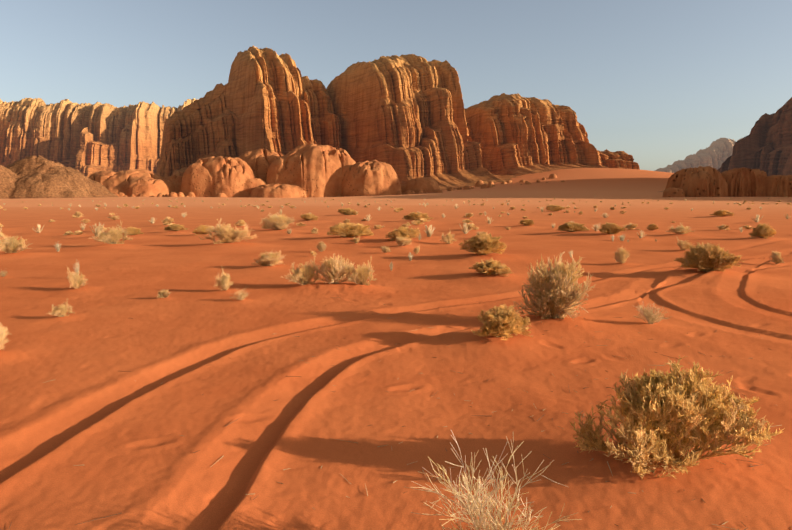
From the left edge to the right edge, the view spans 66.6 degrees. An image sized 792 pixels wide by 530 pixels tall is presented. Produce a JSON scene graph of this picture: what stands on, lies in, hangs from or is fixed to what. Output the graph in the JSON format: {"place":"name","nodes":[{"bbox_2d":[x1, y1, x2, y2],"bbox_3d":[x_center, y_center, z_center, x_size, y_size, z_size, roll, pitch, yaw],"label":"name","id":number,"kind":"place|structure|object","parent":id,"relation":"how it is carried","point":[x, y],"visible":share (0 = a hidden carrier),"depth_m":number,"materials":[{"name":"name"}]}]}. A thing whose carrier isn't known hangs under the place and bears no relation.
{"place":"outdoors","nodes":[
{"label":"outdoors","id":0,"kind":"place"},
{"bbox_2d":[0,168,791,529],"bbox_3d":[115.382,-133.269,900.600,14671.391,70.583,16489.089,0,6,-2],"label":"sand ground","id":1,"kind":"structure","parent":0,"point":[108,408],"depth_m":6.16,"materials":[{"name":"orange sand"}]},
{"bbox_2d":[0,322,10,348],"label":"pale shrub","id":2,"kind":"object","parent":1,"relation":"on","point":[2,333],"visible":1,"depth_m":6.33,"materials":[{"name":"beige plant"}]},
{"bbox_2d":[0,233,31,252],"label":"pale shrub","id":3,"kind":"object","parent":1,"relation":"on","point":[10,245],"visible":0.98,"depth_m":16.66,"materials":[{"name":"beige plant"}]},
{"bbox_2d":[32,225,43,232],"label":"grass tuft","id":4,"kind":"object","parent":1,"relation":"on","point":[38,229],"visible":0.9,"depth_m":27.41,"materials":[{"name":"beige plant"}]},
{"bbox_2d":[0,155,118,198],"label":"rocky hill","id":5,"kind":"structure","parent":1,"relation":"on","point":[33,176],"depth_m":711.20,"materials":[{"name":"brown stone"}]},
{"bbox_2d":[48,301,74,316],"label":"pale shrub","id":6,"kind":"object","parent":1,"relation":"on","point":[62,309],"visible":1,"depth_m":8.35,"materials":[{"name":"beige plant"}]},
{"bbox_2d":[72,259,79,275],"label":"grass tuft","id":7,"kind":"object","parent":1,"relation":"on","point":[76,269],"visible":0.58,"depth_m":12.38,"materials":[{"name":"beige plant"}]},
{"bbox_2d":[66,268,87,288],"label":"pale shrub","id":8,"kind":"object","parent":1,"relation":"on","point":[75,281],"visible":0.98,"depth_m":10.86,"materials":[{"name":"beige plant"}]},
{"bbox_2d":[72,212,82,217],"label":"shrub","id":9,"kind":"object","parent":1,"relation":"on","point":[78,214],"visible":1,"depth_m":48.68,"materials":[{"name":"beige plant"}]},
{"bbox_2d":[72,230,82,234],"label":"shrub","id":10,"kind":"object","parent":1,"relation":"on","point":[78,233],"visible":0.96,"depth_m":25.75,"materials":[{"name":"beige plant"}]},
{"bbox_2d":[90,222,103,235],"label":"grass tuft","id":11,"kind":"object","parent":1,"relation":"on","point":[96,229],"visible":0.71,"depth_m":24.15,"materials":[{"name":"beige plant"}]},
{"bbox_2d":[0,98,198,175],"bbox_3d":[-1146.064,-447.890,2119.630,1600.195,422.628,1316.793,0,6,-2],"label":"cliff","id":12,"kind":"structure","parent":1,"relation":"on","point":[85,139],"depth_m":2218.61,"materials":[{"name":"brown stone"}]},
{"bbox_2d":[92,220,132,243],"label":"pale shrub","id":13,"kind":"object","parent":1,"relation":"on","point":[112,236],"visible":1,"depth_m":19.98,"materials":[{"name":"beige plant"}]},
{"bbox_2d":[107,215,119,219],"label":"shrub","id":14,"kind":"object","parent":1,"relation":"on","point":[115,217],"visible":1,"depth_m":42.57,"materials":[{"name":"beige plant"}]},
{"bbox_2d":[122,227,143,234],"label":"shrub","id":15,"kind":"object","parent":1,"relation":"on","point":[134,230],"visible":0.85,"depth_m":24.95,"materials":[{"name":"yellow plant"}]},
{"bbox_2d":[156,289,170,297],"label":"pale shrub","id":16,"kind":"object","parent":1,"relation":"on","point":[164,294],"visible":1,"depth_m":9.89,"materials":[{"name":"beige plant"}]},
{"bbox_2d":[161,217,174,224],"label":"shrub","id":17,"kind":"object","parent":1,"relation":"on","point":[168,221],"visible":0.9,"depth_m":34.15,"materials":[{"name":"beige plant"}]},
{"bbox_2d":[164,224,188,230],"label":"shrub","id":18,"kind":"object","parent":1,"relation":"on","point":[174,227],"visible":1,"depth_m":28.18,"materials":[{"name":"yellow plant"}]},
{"bbox_2d":[192,225,211,234],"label":"shrub","id":19,"kind":"object","parent":1,"relation":"on","point":[200,230],"visible":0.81,"depth_m":25.80,"materials":[{"name":"yellow plant"}]},
{"bbox_2d":[213,266,233,289],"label":"pale shrub","id":20,"kind":"object","parent":1,"relation":"on","point":[224,282],"visible":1,"depth_m":10.64,"materials":[{"name":"beige plant"}]},
{"bbox_2d":[198,218,255,243],"bbox_3d":[-5.698,-1.157,20.432,1.932,0.922,1.534,-4,8,-32],"label":"pale shrub","id":21,"kind":"object","parent":1,"relation":"on","point":[227,233],"visible":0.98,"depth_m":20.14,"materials":[{"name":"beige plant"}]},
{"bbox_2d":[231,288,248,299],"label":"dead shrub","id":22,"kind":"object","parent":1,"relation":"on","point":[240,295],"visible":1,"depth_m":9.65,"materials":[{"name":"beige plant"}]},
{"bbox_2d":[234,220,245,225],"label":"shrub","id":23,"kind":"object","parent":1,"relation":"on","point":[241,223],"visible":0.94,"depth_m":33.37,"materials":[{"name":"beige plant"}]},
{"bbox_2d":[86,143,439,197],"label":"rock outcrops","id":24,"kind":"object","parent":1,"relation":"on","point":[311,170],"visible":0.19,"depth_m":920.51,"materials":[{"name":"stone"}]},
{"bbox_2d":[253,250,284,265],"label":"pale shrub","id":25,"kind":"object","parent":1,"relation":"on","point":[271,259],"visible":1,"depth_m":14.22,"materials":[{"name":"beige plant"}]},
{"bbox_2d":[260,212,293,229],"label":"pale shrub","id":26,"kind":"object","parent":1,"relation":"on","point":[277,222],"visible":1,"depth_m":28.39,"materials":[{"name":"beige plant"}]},
{"bbox_2d":[280,254,322,284],"bbox_3d":[-1.711,0.111,11.177,0.768,0.598,0.609,0,6,4],"label":"pale shrub","id":27,"kind":"object","parent":1,"relation":"on","point":[306,274],"visible":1,"depth_m":11.17,"materials":[{"name":"beige plant"}]},
{"bbox_2d":[300,213,317,219],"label":"shrub","id":28,"kind":"object","parent":1,"relation":"on","point":[310,216],"visible":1,"depth_m":40.88,"materials":[{"name":"beige plant"}]},
{"bbox_2d":[316,241,326,251],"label":"pale shrub","id":29,"kind":"object","parent":1,"relation":"on","point":[322,245],"visible":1,"depth_m":18.18,"materials":[{"name":"beige plant"}]},
{"bbox_2d":[313,253,355,283],"bbox_3d":[-1.107,0.069,11.246,0.732,0.601,0.758,4,8,35],"label":"pale shrub","id":30,"kind":"object","parent":1,"relation":"on","point":[337,270],"visible":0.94,"depth_m":11.16,"materials":[{"name":"beige plant"}]},
{"bbox_2d":[156,45,521,189],"bbox_3d":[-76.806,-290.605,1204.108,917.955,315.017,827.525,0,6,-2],"label":"rock mountain","id":31,"kind":"structure","parent":1,"relation":"on","point":[402,115],"depth_m":1174.55,"materials":[{"name":"stone"}]},
{"bbox_2d":[113,174,564,197],"bbox_3d":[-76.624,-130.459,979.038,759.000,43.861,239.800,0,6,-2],"label":"rubble rock","id":32,"kind":"object","parent":1,"relation":"on","point":[482,185],"visible":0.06,"depth_m":935.91,"materials":[{"name":"stone"}]},
{"bbox_2d":[338,208,358,214],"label":"shrub","id":33,"kind":"object","parent":1,"relation":"on","point":[347,211],"visible":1,"depth_m":54.54,"materials":[{"name":"plant"}]},
{"bbox_2d":[326,222,372,236],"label":"shrub","id":34,"kind":"object","parent":1,"relation":"on","point":[346,229],"visible":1,"depth_m":23.18,"materials":[{"name":"yellow plant"}]},
{"bbox_2d":[351,235,359,242],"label":"pale shrub","id":35,"kind":"object","parent":1,"relation":"on","point":[355,240],"visible":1,"depth_m":21.25,"materials":[{"name":"beige plant"}]},
{"bbox_2d":[340,257,375,285],"bbox_3d":[-0.658,0.119,11.169,0.655,0.572,0.520,2,7,20],"label":"pale shrub","id":36,"kind":"object","parent":1,"relation":"on","point":[360,276],"visible":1,"depth_m":11.14,"materials":[{"name":"beige plant"}]},
{"bbox_2d":[380,246,390,252],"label":"pale shrub","id":37,"kind":"object","parent":1,"relation":"on","point":[384,249],"visible":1,"depth_m":17.86,"materials":[{"name":"beige plant"}]},
{"bbox_2d":[395,237,405,245],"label":"pale shrub","id":38,"kind":"object","parent":1,"relation":"on","point":[398,241],"visible":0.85,"depth_m":20.03,"materials":[{"name":"beige plant"}]},
{"bbox_2d":[385,226,419,240],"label":"shrub","id":39,"kind":"object","parent":1,"relation":"on","point":[403,231],"visible":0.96,"depth_m":21.56,"materials":[{"name":"brown plant"}]},
{"bbox_2d":[399,236,412,245],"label":"pale shrub","id":40,"kind":"object","parent":1,"relation":"on","point":[407,240],"visible":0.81,"depth_m":19.99,"materials":[{"name":"beige plant"}]},
{"bbox_2d":[413,245,419,253],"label":"pale shrub","id":41,"kind":"object","parent":1,"relation":"on","point":[416,250],"visible":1,"depth_m":17.75,"materials":[{"name":"beige plant"}]},
{"bbox_2d":[402,212,431,219],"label":"shrub","id":42,"kind":"object","parent":1,"relation":"on","point":[415,216],"visible":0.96,"depth_m":39.64,"materials":[{"name":"plant"}]},
{"bbox_2d":[411,220,424,224],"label":"shrub","id":43,"kind":"object","parent":1,"relation":"on","point":[415,222],"visible":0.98,"depth_m":34.40,"materials":[{"name":"beige plant"}]},
{"bbox_2d":[418,218,430,221],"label":"shrub","id":44,"kind":"object","parent":1,"relation":"on","point":[423,220],"visible":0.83,"depth_m":37.77,"materials":[{"name":"beige plant"}]},
{"bbox_2d":[424,225,434,236],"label":"dry grass tuft","id":45,"kind":"object","parent":1,"relation":"on","point":[429,232],"visible":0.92,"depth_m":23.95,"materials":[{"name":"beige plant"}]},
{"bbox_2d":[441,231,456,243],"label":"pale shrub","id":46,"kind":"object","parent":1,"relation":"on","point":[448,239],"visible":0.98,"depth_m":21.01,"materials":[{"name":"beige plant"}]},
{"bbox_2d":[459,223,470,233],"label":"dry grass tuft","id":47,"kind":"object","parent":1,"relation":"on","point":[465,229],"visible":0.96,"depth_m":26.58,"materials":[{"name":"beige plant"}]},
{"bbox_2d":[463,213,472,217],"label":"shrub","id":48,"kind":"object","parent":1,"relation":"on","point":[468,215],"visible":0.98,"depth_m":48.70,"materials":[{"name":"beige plant"}]},
{"bbox_2d":[461,223,478,229],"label":"shrub","id":49,"kind":"object","parent":1,"relation":"on","point":[471,226],"visible":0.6,"depth_m":29.29,"materials":[{"name":"beige plant"}]},
{"bbox_2d":[473,232,489,236],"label":"shrub","id":50,"kind":"object","parent":1,"relation":"on","point":[482,233],"visible":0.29,"depth_m":23.96,"materials":[{"name":"brown plant"}]},
{"bbox_2d":[459,233,505,254],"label":"shrub","id":51,"kind":"object","parent":1,"relation":"on","point":[481,244],"visible":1,"depth_m":16.09,"materials":[{"name":"brown plant"}]},
{"bbox_2d":[469,258,513,276],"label":"shrub","id":52,"kind":"object","parent":1,"relation":"on","point":[490,267],"visible":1,"depth_m":12.30,"materials":[{"name":"yellow plant"}]},
{"bbox_2d":[406,431,581,529],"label":"dead shrub","id":53,"kind":"object","parent":1,"relation":"on","point":[475,522],"visible":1,"depth_m":2.69,"materials":[{"name":"beige plant"}]},
{"bbox_2d":[472,304,532,339],"bbox_3d":[1.207,0.644,6.870,0.678,0.402,0.666,2,7,19],"label":"shrub","id":54,"kind":"object","parent":1,"relation":"on","point":[501,321],"visible":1,"depth_m":6.76,"materials":[{"name":"yellow plant"}]},
{"bbox_2d":[520,219,533,225],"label":"shrub","id":55,"kind":"object","parent":1,"relation":"on","point":[526,222],"visible":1,"depth_m":33.58,"materials":[{"name":"brown plant"}]},
{"bbox_2d":[465,93,639,174],"bbox_3d":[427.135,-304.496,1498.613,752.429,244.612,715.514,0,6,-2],"label":"rock formation","id":56,"kind":"object","parent":1,"relation":"on","point":[515,134],"visible":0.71,"depth_m":1391.74,"materials":[{"name":"stone"}]},
{"bbox_2d":[513,251,594,318],"bbox_3d":[2.065,0.271,7.895,1.044,0.914,1.008,2,7,19],"label":"pale shrub","id":57,"kind":"object","parent":1,"relation":"on","point":[555,295],"visible":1,"depth_m":7.77,"materials":[{"name":"beige plant"}]},
{"bbox_2d":[545,205,566,210],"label":"shrub","id":58,"kind":"object","parent":1,"relation":"on","point":[553,208],"visible":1,"depth_m":68.14,"materials":[{"name":"plant"}]},
{"bbox_2d":[556,222,589,231],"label":"shrub","id":59,"kind":"object","parent":1,"relation":"on","point":[571,227],"visible":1,"depth_m":26.29,"materials":[{"name":"beige plant"}]},
{"bbox_2d":[592,223,600,230],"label":"grass shrub","id":60,"kind":"object","parent":1,"relation":"on","point":[596,227],"visible":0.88,"depth_m":28.33,"materials":[{"name":"beige plant"}]},
{"bbox_2d":[597,222,625,233],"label":"shrub","id":61,"kind":"object","parent":1,"relation":"on","point":[608,228],"visible":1,"depth_m":24.97,"materials":[{"name":"yellow plant"}]},
{"bbox_2d":[614,247,629,262],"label":"pale shrub","id":62,"kind":"object","parent":1,"relation":"on","point":[621,255],"visible":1,"depth_m":14.87,"materials":[{"name":"beige plant"}]},
{"bbox_2d":[623,223,639,229],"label":"shrub","id":63,"kind":"object","parent":1,"relation":"on","point":[631,227],"visible":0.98,"depth_m":29.36,"materials":[{"name":"beige plant"}]},
{"bbox_2d":[637,230,646,237],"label":"dry grass tuft","id":64,"kind":"object","parent":1,"relation":"on","point":[641,235],"visible":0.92,"depth_m":23.93,"materials":[{"name":"beige plant"}]},
{"bbox_2d":[646,224,658,229],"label":"shrub","id":65,"kind":"object","parent":1,"relation":"on","point":[652,227],"visible":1,"depth_m":29.10,"materials":[{"name":"brown plant"}]},
{"bbox_2d":[634,301,671,324],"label":"dead shrub","id":66,"kind":"object","parent":1,"relation":"on","point":[648,315],"visible":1,"depth_m":7.73,"materials":[{"name":"beige plant"}]},
{"bbox_2d":[570,356,784,478],"bbox_3d":[1.614,0.874,3.589,1.117,0.648,0.662,0,6,-2],"label":"shrub","id":67,"kind":"object","parent":1,"relation":"on","point":[673,416],"visible":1,"depth_m":3.46,"materials":[{"name":"yellow plant"}]},
{"bbox_2d":[665,223,692,233],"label":"pale shrub","id":68,"kind":"object","parent":1,"relation":"on","point":[681,229],"visible":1,"depth_m":26.05,"materials":[{"name":"beige plant"}]},
{"bbox_2d":[677,238,693,249],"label":"pale shrub","id":69,"kind":"object","parent":1,"relation":"on","point":[683,245],"visible":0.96,"depth_m":18.30,"materials":[{"name":"beige plant"}]},
{"bbox_2d":[655,138,741,172],"bbox_3d":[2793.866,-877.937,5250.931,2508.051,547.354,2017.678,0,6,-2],"label":"mountain","id":70,"kind":"structure","parent":1,"relation":"on","point":[717,153],"depth_m":5326.83,"materials":[{"name":"stone"}]},
{"bbox_2d":[673,242,743,271],"bbox_3d":[6.469,-0.162,12.602,1.260,0.633,1.227,0,6,2],"label":"shrub","id":71,"kind":"object","parent":1,"relation":"on","point":[708,257],"visible":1,"depth_m":12.46,"materials":[{"name":"yellow plant"}]},
{"bbox_2d":[709,210,733,215],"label":"shrub","id":72,"kind":"object","parent":1,"relation":"on","point":[722,213],"visible":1,"depth_m":50.78,"materials":[{"name":"plant"}]},
{"bbox_2d":[716,224,730,229],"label":"shrub","id":73,"kind":"object","parent":1,"relation":"on","point":[724,227],"visible":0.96,"depth_m":29.35,"materials":[{"name":"beige plant"}]},
{"bbox_2d":[660,97,791,191],"bbox_3d":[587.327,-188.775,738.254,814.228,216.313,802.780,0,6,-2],"label":"rocky mountain","id":74,"kind":"structure","parent":1,"relation":"on","point":[765,145],"depth_m":861.71,"materials":[{"name":"stone"}]},
{"bbox_2d":[662,166,791,196],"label":"outcrop rock","id":75,"kind":"object","parent":1,"relation":"on","point":[705,181],"visible":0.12,"depth_m":467.79,"materials":[{"name":"stone"}]},
{"bbox_2d":[742,225,752,229],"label":"shrub","id":76,"kind":"object","parent":1,"relation":"on","point":[748,227],"visible":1,"depth_m":30.32,"materials":[{"name":"beige plant"}]},
{"bbox_2d":[751,215,762,221],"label":"dry grass tuft","id":77,"kind":"object","parent":1,"relation":"on","point":[757,218],"visible":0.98,"depth_m":38.89,"materials":[{"name":"beige plant"}]},
{"bbox_2d":[749,222,776,237],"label":"shrub","id":78,"kind":"object","parent":1,"relation":"on","point":[763,231],"visible":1,"depth_m":23.40,"materials":[{"name":"yellow plant"}]},
{"bbox_2d":[770,251,784,263],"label":"pale shrub","id":79,"kind":"object","parent":1,"relation":"on","point":[776,259],"visible":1,"depth_m":14.95,"materials":[{"name":"beige plant"}]},
{"bbox_2d":[0,0,791,170],"label":"sky","id":80,"kind":"structure","parent":0,"point":[656,82],"materials":[{"name":"blue"}]},
{"bbox_2d":[8,264,791,529],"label":"pebbles","id":81,"kind":"object","parent":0,"point":[488,425],"visible":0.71,"depth_m":4.20,"materials":[{"name":"orange stone"}]},
{"bbox_2d":[782,151,791,175],"bbox_3d":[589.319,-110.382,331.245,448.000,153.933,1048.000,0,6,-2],"label":"ridge rock","id":82,"kind":"object","parent":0,"point":[787,170],"depth_m":696.48,"materials":[{"name":"stone"}]}
]}

